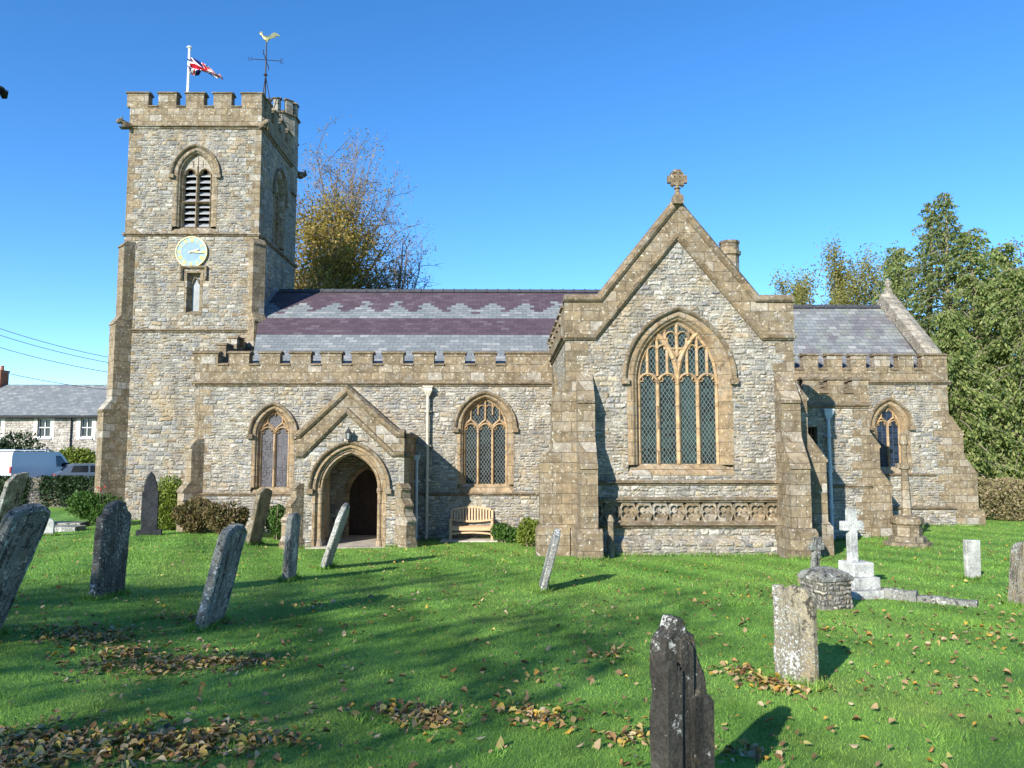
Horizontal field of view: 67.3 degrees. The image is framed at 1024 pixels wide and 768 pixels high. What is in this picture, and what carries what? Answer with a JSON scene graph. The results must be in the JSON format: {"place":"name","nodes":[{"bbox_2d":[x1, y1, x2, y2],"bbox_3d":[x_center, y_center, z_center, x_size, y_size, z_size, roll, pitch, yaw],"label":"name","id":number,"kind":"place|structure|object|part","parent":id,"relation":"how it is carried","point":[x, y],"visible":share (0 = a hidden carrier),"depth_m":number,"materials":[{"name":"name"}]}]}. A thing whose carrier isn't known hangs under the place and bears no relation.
{"place":"outdoors","nodes":[
{"label":"outdoors","id":0,"kind":"place"},
{"bbox_2d":[0,86,8,98],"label":"bird","id":1,"kind":"object","parent":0,"point":[3,93],"visible":1,"depth_m":7.33},
{"bbox_2d":[0,328,105,356],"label":"overhead cable","id":2,"kind":"object","parent":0,"point":[52,344],"visible":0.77,"depth_m":44.12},
{"bbox_2d":[0,347,105,371],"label":"overhead cable","id":3,"kind":"object","parent":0,"point":[53,361],"visible":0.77,"depth_m":45.03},
{"bbox_2d":[0,371,106,389],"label":"overhead cable","id":4,"kind":"object","parent":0,"point":[53,382],"visible":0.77,"depth_m":46.92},
{"bbox_2d":[0,335,107,362],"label":"overhead cable","id":5,"kind":"object","parent":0,"point":[52,350],"visible":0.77,"depth_m":44.59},
{"bbox_2d":[0,498,1023,767],"bbox_3d":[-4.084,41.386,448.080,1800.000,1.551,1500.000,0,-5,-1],"label":"ground","id":6,"kind":"structure","parent":0,"point":[438,686],"depth_m":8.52,"materials":[{"name":"green plant"}]},
{"bbox_2d":[0,472,28,522],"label":"headstone","id":7,"kind":"object","parent":6,"relation":"on","point":[12,492],"visible":0.62,"depth_m":25.65,"materials":[{"name":"grey stone"}]},
{"bbox_2d":[0,430,48,451],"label":"garden bush","id":8,"kind":"object","parent":6,"relation":"on","point":[5,443],"visible":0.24,"depth_m":50.56,"materials":[{"name":"green plant"}]},
{"bbox_2d":[0,503,50,628],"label":"headstone","id":9,"kind":"object","parent":6,"relation":"on","point":[22,528],"visible":1,"depth_m":8.61,"materials":[{"name":"grey stone"}]},
{"bbox_2d":[0,475,94,506],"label":"churchyard wall","id":10,"kind":"structure","parent":6,"relation":"on","point":[52,491],"depth_m":38.16,"materials":[{"name":"stone"}]},
{"bbox_2d":[44,518,54,533],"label":"headstone","id":11,"kind":"object","parent":6,"relation":"on","point":[50,527],"visible":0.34,"depth_m":23.55,"materials":[{"name":"white stone"}]},
{"bbox_2d":[0,366,106,454],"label":"terraced house","id":12,"kind":"structure","parent":6,"relation":"on","point":[57,417],"depth_m":55.88,"materials":[{"name":"stone"}]},
{"bbox_2d":[0,418,4,438],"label":"window","id":13,"kind":"structure","parent":12,"relation":"in","point":[2,420],"depth_m":55.59,"materials":[{"name":"white paint"}]},
{"bbox_2d":[33,418,54,439],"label":"window","id":14,"kind":"structure","parent":12,"relation":"in","point":[45,430],"depth_m":55.73,"materials":[{"name":"white paint"}]},
{"bbox_2d":[76,418,95,439],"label":"window","id":15,"kind":"structure","parent":12,"relation":"in","point":[88,428],"depth_m":55.70,"materials":[{"name":"white paint"}]},
{"bbox_2d":[54,525,86,531],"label":"ledger slab","id":16,"kind":"structure","parent":6,"relation":"on","point":[63,528],"depth_m":25.16,"materials":[{"name":"grey stone"}]},
{"bbox_2d":[48,443,95,463],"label":"garden bush","id":17,"kind":"object","parent":6,"relation":"on","point":[80,455],"visible":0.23,"depth_m":51.08,"materials":[{"name":"green plant"}]},
{"bbox_2d":[55,521,90,525],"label":"ledger slab","id":18,"kind":"structure","parent":6,"relation":"on","point":[72,523],"depth_m":26.85,"materials":[{"name":"grey stone"}]},
{"bbox_2d":[63,486,127,524],"bbox_3d":[-14.629,4.322,27.139,2.158,1.484,1.275,0,-5,-1],"label":"rose bush","id":19,"kind":"object","parent":6,"relation":"on","point":[91,508],"visible":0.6,"depth_m":26.81,"materials":[{"name":"green plant"}]},
{"bbox_2d":[89,500,131,598],"bbox_3d":[-6.179,2.709,11.831,0.130,1.822,0.882,3,-5,0],"label":"headstone","id":20,"kind":"object","parent":6,"relation":"on","point":[111,546],"visible":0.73,"depth_m":11.70,"materials":[{"name":"stone"}]},
{"bbox_2d":[136,472,161,535],"bbox_3d":[-11.236,3.877,23.872,0.720,2.303,0.400,2,-5,-20],"label":"headstone","id":21,"kind":"object","parent":6,"relation":"on","point":[150,508],"visible":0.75,"depth_m":23.80,"materials":[{"name":"black stone"}]},
{"bbox_2d":[158,474,181,529],"bbox_3d":[-11.402,4.010,26.015,1.407,1.930,1.165,0,-5,-1],"label":"round bush","id":22,"kind":"object","parent":6,"relation":"on","point":[168,493],"visible":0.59,"depth_m":25.69,"materials":[{"name":"green plant"}]},
{"bbox_2d":[171,494,211,532],"bbox_3d":[-10.151,4.183,24.665,1.330,1.289,1.267,0,-5,-1],"label":"hydrangea bush","id":23,"kind":"object","parent":6,"relation":"on","point":[188,516],"visible":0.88,"depth_m":24.30,"materials":[{"name":"brown plant"}]},
{"bbox_2d":[195,524,246,631],"bbox_3d":[-3.920,2.733,10.297,0.138,1.728,0.826,13,-5,1],"label":"headstone","id":24,"kind":"object","parent":6,"relation":"on","point":[219,584],"visible":0.87,"depth_m":10.12,"materials":[{"name":"grey stone"}]},
{"bbox_2d":[202,499,249,534],"bbox_3d":[-8.813,4.115,23.880,1.404,1.204,1.294,0,-5,-1],"label":"hydrangea bush","id":25,"kind":"object","parent":6,"relation":"on","point":[219,518],"visible":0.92,"depth_m":23.54,"materials":[{"name":"brown plant"}]},
{"bbox_2d":[246,488,271,543],"bbox_3d":[-7.460,4.052,22.586,0.130,2.017,0.837,11,-3,8],"label":"headstone","id":26,"kind":"object","parent":6,"relation":"on","point":[259,514],"visible":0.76,"depth_m":22.44,"materials":[{"name":"brown stone"}]},
{"bbox_2d":[265,503,285,539],"bbox_3d":[-7.552,4.404,24.581,0.883,1.192,0.655,0,-5,-1],"label":"green bush","id":27,"kind":"object","parent":6,"relation":"on","point":[276,513],"visible":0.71,"depth_m":24.41,"materials":[{"name":"green plant"}]},
{"bbox_2d":[282,512,300,580],"bbox_3d":[-4.270,3.313,14.846,0.120,1.628,0.635,3,-5,0],"label":"headstone","id":28,"kind":"object","parent":6,"relation":"on","point":[291,546],"visible":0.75,"depth_m":14.65,"materials":[{"name":"grey stone"}]},
{"bbox_2d":[320,503,349,568],"bbox_3d":[-3.989,3.555,17.179,0.110,1.867,0.760,18,-5,1],"label":"headstone","id":29,"kind":"object","parent":6,"relation":"on","point":[334,538],"visible":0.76,"depth_m":16.94,"materials":[{"name":"stone"}]},
{"bbox_2d":[294,181,396,288],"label":"broadleaf tree","id":30,"kind":"object","parent":6,"relation":"on","point":[325,269],"visible":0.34,"depth_m":42.74,"materials":[{"name":"yellow plant"}]},
{"bbox_2d":[294,114,436,288],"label":"broadleaf tree","id":31,"kind":"object","parent":6,"relation":"on","point":[349,193],"visible":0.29,"depth_m":46.10,"materials":[{"name":"brown plant"}]},
{"bbox_2d":[355,226,441,288],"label":"broadleaf tree","id":32,"kind":"object","parent":6,"relation":"on","point":[399,279],"visible":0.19,"depth_m":44.04,"materials":[{"name":"brown plant"}]},
{"bbox_2d":[440,538,499,541],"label":"bench slab","id":33,"kind":"structure","parent":6,"relation":"on","point":[467,540],"depth_m":24.83,"materials":[{"name":"concrete"}]},
{"bbox_2d":[449,506,493,539],"bbox_3d":[-1.333,4.568,25.322,1.440,1.049,0.690,0,-5,-1],"label":"garden bench","id":34,"kind":"object","parent":33,"relation":"on","point":[451,526],"visible":0.95,"depth_m":25.54,"materials":[{"name":"brown wood"}]},
{"bbox_2d":[490,522,516,542],"bbox_3d":[-0.221,4.768,24.658,1.007,0.722,0.662,0,-5,-1],"label":"green bush","id":35,"kind":"object","parent":6,"relation":"on","point":[504,532],"visible":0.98,"depth_m":24.49,"materials":[{"name":"green plant"}]},
{"bbox_2d":[0,525,1023,767],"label":"fallen leaves","id":36,"kind":"object","parent":6,"relation":"on","point":[54,745],"visible":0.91,"depth_m":6.28,"materials":[{"name":"brown plant"}]},
{"bbox_2d":[516,516,538,546],"bbox_3d":[0.554,4.508,23.437,0.901,0.959,0.569,0,-5,-1],"label":"mallow bush","id":37,"kind":"object","parent":6,"relation":"on","point":[525,534],"visible":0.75,"depth_m":23.29,"materials":[{"name":"green plant"}]},
{"bbox_2d":[94,91,985,559],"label":"church","id":38,"kind":"structure","parent":6,"relation":"on","point":[676,383],"depth_m":25.96,"materials":[{"name":"stone"}]},
{"bbox_2d":[186,46,191,91],"bbox_3d":[-13.948,-12.334,33.076,0.240,4.575,0.228,0,-5,-1],"label":"flagpole","id":39,"kind":"object","parent":38,"relation":"on","point":[188,69],"visible":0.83,"depth_m":33.14,"materials":[{"name":"white metal"}]},
{"bbox_2d":[187,58,222,79],"bbox_3d":[-13.260,-13.672,33.202,1.436,1.018,0.674,0,-5,-1],"label":"flag","id":40,"kind":"object","parent":39,"relation":"attached to","point":[196,67],"visible":1,"depth_m":33.18,"materials":[{"name":"fabric"}]},
{"bbox_2d":[180,266,207,314],"bbox_3d":[-12.562,-3.682,30.519,1.060,1.940,0.610,0,-5,-1],"label":"small window","id":41,"kind":"structure","parent":38,"relation":"in","point":[193,284],"depth_m":30.38,"materials":[{"name":"beige glass"}]},
{"bbox_2d":[168,143,221,232],"bbox_3d":[-12.642,-7.778,30.919,2.068,3.656,0.727,0,-5,-1],"label":"belfry window","id":42,"kind":"structure","parent":38,"relation":"in","point":[195,171],"depth_m":30.81,"materials":[{"name":"stone"}]},
{"bbox_2d":[248,31,282,101],"bbox_3d":[-11.139,-12.897,34.410,1.306,5.937,1.333,-4,-6,36],"label":"weathervane","id":43,"kind":"object","parent":38,"relation":"on","point":[271,36],"visible":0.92,"depth_m":34.50,"materials":[{"name":"metal"}]},
{"bbox_2d":[246,402,297,491],"bbox_3d":[-8.030,2.186,25.943,1.738,3.154,0.466,0,-5,-1],"label":"aisle window","id":44,"kind":"structure","parent":38,"relation":"in","point":[272,431],"depth_m":25.98,"materials":[{"name":"stone"}]},
{"bbox_2d":[272,168,288,251],"bbox_3d":[-10.326,-7.567,33.338,0.726,3.656,2.068,0,-5,-1],"label":"belfry window","id":45,"kind":"structure","parent":38,"relation":"in","point":[280,188],"depth_m":33.86,"materials":[{"name":"stone"}]},
{"bbox_2d":[345,427,351,441],"bbox_3d":[-4.875,1.519,22.960,0.220,0.460,0.295,0,-5,-1],"label":"wall lantern","id":46,"kind":"object","parent":38,"relation":"attached to","point":[348,433],"depth_m":22.86,"materials":[{"name":"black metal"}]},
{"bbox_2d":[452,391,517,492],"bbox_3d":[-0.897,1.953,26.029,2.208,3.433,0.466,0,-5,-1],"label":"aisle window","id":47,"kind":"structure","parent":38,"relation":"in","point":[485,425],"depth_m":26.07,"materials":[{"name":"stone"}]},
{"bbox_2d":[552,372,558,397],"bbox_3d":[1.345,0.276,23.980,0.137,1.302,1.858,0,-5,-1],"label":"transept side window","id":48,"kind":"structure","parent":38,"relation":"in","point":[555,387],"depth_m":23.70,"materials":[{"name":"stone"}]},
{"bbox_2d":[621,306,738,474],"bbox_3d":[4.472,0.176,20.611,3.108,4.512,0.466,0,-5,-1],"label":"transept window","id":49,"kind":"structure","parent":38,"relation":"in","point":[680,372],"depth_m":20.64,"materials":[{"name":"stone"}]},
{"bbox_2d":[869,398,915,472],"bbox_3d":[14.317,1.985,29.176,1.768,2.910,0.466,0,-5,-1],"label":"chancel window","id":50,"kind":"structure","parent":38,"relation":"in","point":[889,418],"depth_m":29.22,"materials":[{"name":"stone"}]},
{"bbox_2d":[539,528,560,590],"bbox_3d":[0.640,3.348,13.910,0.110,1.487,0.647,15,-5,1],"label":"headstone","id":51,"kind":"object","parent":6,"relation":"on","point":[549,560],"visible":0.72,"depth_m":13.64,"materials":[{"name":"grey stone"}]},
{"bbox_2d":[607,515,614,557],"bbox_3d":[2.531,3.991,19.651,0.209,1.273,0.214,0,-5,-1],"label":"stone post","id":52,"kind":"object","parent":6,"relation":"on","point":[610,540],"visible":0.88,"depth_m":19.60,"materials":[{"name":"beige stone"}]},
{"bbox_2d":[649,614,714,767],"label":"headstone","id":53,"kind":"object","parent":6,"relation":"on","point":[681,716],"visible":1,"depth_m":4.35,"materials":[{"name":"black stone"}]},
{"bbox_2d":[772,584,818,686],"bbox_3d":[2.726,2.586,7.391,0.100,1.280,0.453,4,-6,-38],"label":"headstone","id":54,"kind":"object","parent":6,"relation":"on","point":[795,648],"visible":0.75,"depth_m":7.35,"materials":[{"name":"stone"}]},
{"bbox_2d":[798,537,824,582],"bbox_3d":[5.721,3.414,14.550,0.440,1.025,0.440,2,-5,-20],"label":"cross","id":55,"kind":"object","parent":6,"relation":"on","point":[816,546],"visible":0.44,"depth_m":14.53,"materials":[{"name":"grey stone"}]},
{"bbox_2d":[769,256,863,304],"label":"aspen tree","id":56,"kind":"object","parent":6,"relation":"on","point":[798,293],"visible":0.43,"depth_m":50.06,"materials":[{"name":"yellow plant"}]},
{"bbox_2d":[797,566,853,610],"bbox_3d":[4.856,3.233,11.898,0.606,0.799,0.575,2,-5,-18],"label":"chest tomb","id":57,"kind":"object","parent":6,"relation":"on","point":[828,587],"visible":0.77,"depth_m":11.68,"materials":[{"name":"grey stone"}]},
{"bbox_2d":[814,228,869,304],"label":"aspen tree","id":58,"kind":"object","parent":6,"relation":"on","point":[836,276],"visible":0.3,"depth_m":52.21,"materials":[{"name":"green plant"}]},
{"bbox_2d":[838,509,883,599],"bbox_3d":[5.855,2.944,13.107,0.720,1.610,0.740,1,-5,-14],"label":"cross monument","id":59,"kind":"object","parent":6,"relation":"on","point":[865,583],"visible":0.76,"depth_m":12.93,"materials":[{"name":"white stone"}]},
{"bbox_2d":[831,240,925,304],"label":"aspen tree","id":60,"kind":"object","parent":6,"relation":"on","point":[861,288],"visible":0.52,"depth_m":51.54,"materials":[{"name":"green plant"}]},
{"bbox_2d":[871,246,924,320],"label":"conifer tree","id":61,"kind":"object","parent":6,"relation":"on","point":[895,261],"visible":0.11,"depth_m":45.20,"materials":[{"name":"green foliage"},{"name":"bark"}]},
{"bbox_2d":[883,432,932,546],"bbox_3d":[11.710,3.198,22.875,1.220,3.535,1.220,0,-5,-1],"label":"churchyard cross","id":62,"kind":"object","parent":6,"relation":"on","point":[907,529],"visible":0.96,"depth_m":22.63,"materials":[{"name":"brown stone"}]},
{"bbox_2d":[878,587,978,607],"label":"grave kerb","id":63,"kind":"structure","parent":6,"relation":"on","point":[891,593],"depth_m":12.43,"materials":[{"name":"grey stone"}]},
{"bbox_2d":[900,202,1007,410],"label":"conifer tree","id":64,"kind":"object","parent":6,"relation":"on","point":[928,220],"visible":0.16,"depth_m":43.86,"materials":[{"name":"green plant"}]},
{"bbox_2d":[906,192,1022,463],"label":"conifer tree","id":65,"kind":"object","parent":6,"relation":"on","point":[946,246],"visible":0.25,"depth_m":42.13,"materials":[{"name":"green plant"}]},
{"bbox_2d":[920,228,1023,493],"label":"conifer tree","id":66,"kind":"object","parent":6,"relation":"on","point":[980,263],"visible":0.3,"depth_m":40.75,"materials":[{"name":"green plant"}]},
{"bbox_2d":[963,539,980,577],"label":"headstone","id":67,"kind":"object","parent":6,"relation":"on","point":[972,556],"visible":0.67,"depth_m":15.09,"materials":[{"name":"grey stone"}]},
{"bbox_2d":[931,308,1023,510],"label":"conifer tree","id":68,"kind":"object","parent":6,"relation":"on","point":[950,333],"visible":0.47,"depth_m":36.14,"materials":[{"name":"green plant"}]},
{"bbox_2d":[948,265,1023,489],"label":"conifer tree","id":69,"kind":"object","parent":6,"relation":"on","point":[1013,319],"visible":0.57,"depth_m":38.22,"materials":[{"name":"green plant"}]},
{"bbox_2d":[960,241,1023,397],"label":"conifer tree","id":70,"kind":"object","parent":6,"relation":"on","point":[1007,253],"visible":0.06,"depth_m":48.02,"materials":[{"name":"green foliage"},{"name":"bark"}]},
{"bbox_2d":[977,474,1023,520],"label":"autumn hedge","id":71,"kind":"object","parent":6,"relation":"on","point":[1007,493],"visible":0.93,"depth_m":30.80,"materials":[{"name":"brown plant"}]},
{"bbox_2d":[998,235,1023,269],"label":"beech tree","id":72,"kind":"object","parent":6,"relation":"on","point":[1021,254],"visible":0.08,"depth_m":56.62,"materials":[{"name":"green plant"}]},
{"bbox_2d":[1008,541,1023,605],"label":"headstone","id":73,"kind":"object","parent":6,"relation":"on","point":[1016,582],"visible":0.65,"depth_m":12.12,"materials":[{"name":"stone"}]},
{"bbox_2d":[0,0,1023,384],"label":"sky","id":74,"kind":"structure","parent":0,"point":[541,140],"materials":[{"name":"blue"}]},
{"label":"road","id":75,"kind":"structure","parent":0,"visible":0},
{"bbox_2d":[0,449,69,476],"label":"panel van","id":76,"kind":"object","parent":75,"relation":"on","point":[36,464],"visible":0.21,"depth_m":45.46,"materials":[{"name":"white paint"}]},
{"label":"window","id":77,"kind":"part","parent":76,"relation":"part of","materials":[{"name":"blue glass"}]},
{"bbox_2d":[52,463,94,477],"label":"hatchback car","id":78,"kind":"object","parent":75,"relation":"on","point":[84,469],"visible":0.06,"depth_m":45.40,"materials":[{"name":"silver metal"}]},
{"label":"window","id":79,"kind":"part","parent":78,"relation":"part of","materials":[{"name":"black glass"}]},
{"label":"window","id":80,"kind":"part","parent":78,"relation":"part of","materials":[{"name":"black glass"}]}
]}

